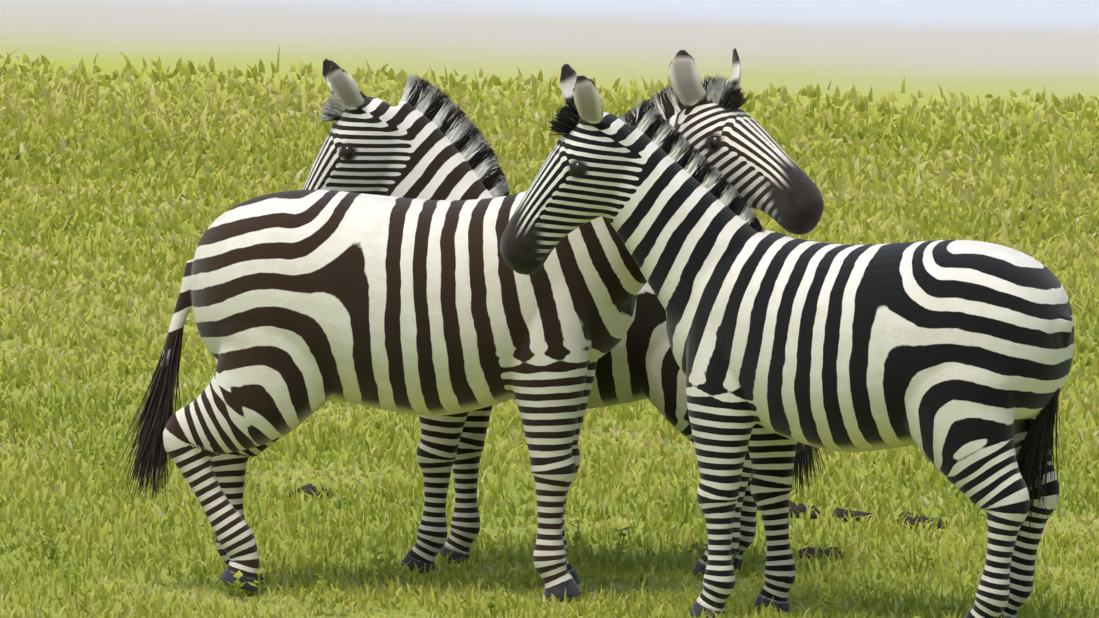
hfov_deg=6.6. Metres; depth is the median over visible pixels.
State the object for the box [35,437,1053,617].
herb plants
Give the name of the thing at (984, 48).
ground
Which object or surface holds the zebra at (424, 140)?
on the ground at (984, 48)
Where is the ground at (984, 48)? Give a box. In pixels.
[0,0,1098,617]
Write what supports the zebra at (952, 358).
on the ground at (984, 48)
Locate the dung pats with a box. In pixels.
[289,484,947,560]
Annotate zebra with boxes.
[115,47,823,601]
[302,58,829,577]
[500,64,1073,617]
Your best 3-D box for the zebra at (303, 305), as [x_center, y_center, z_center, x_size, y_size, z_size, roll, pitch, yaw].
[-0.210,0.039,30.288,2.375,1.778,0.685,1,5,16]
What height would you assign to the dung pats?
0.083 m

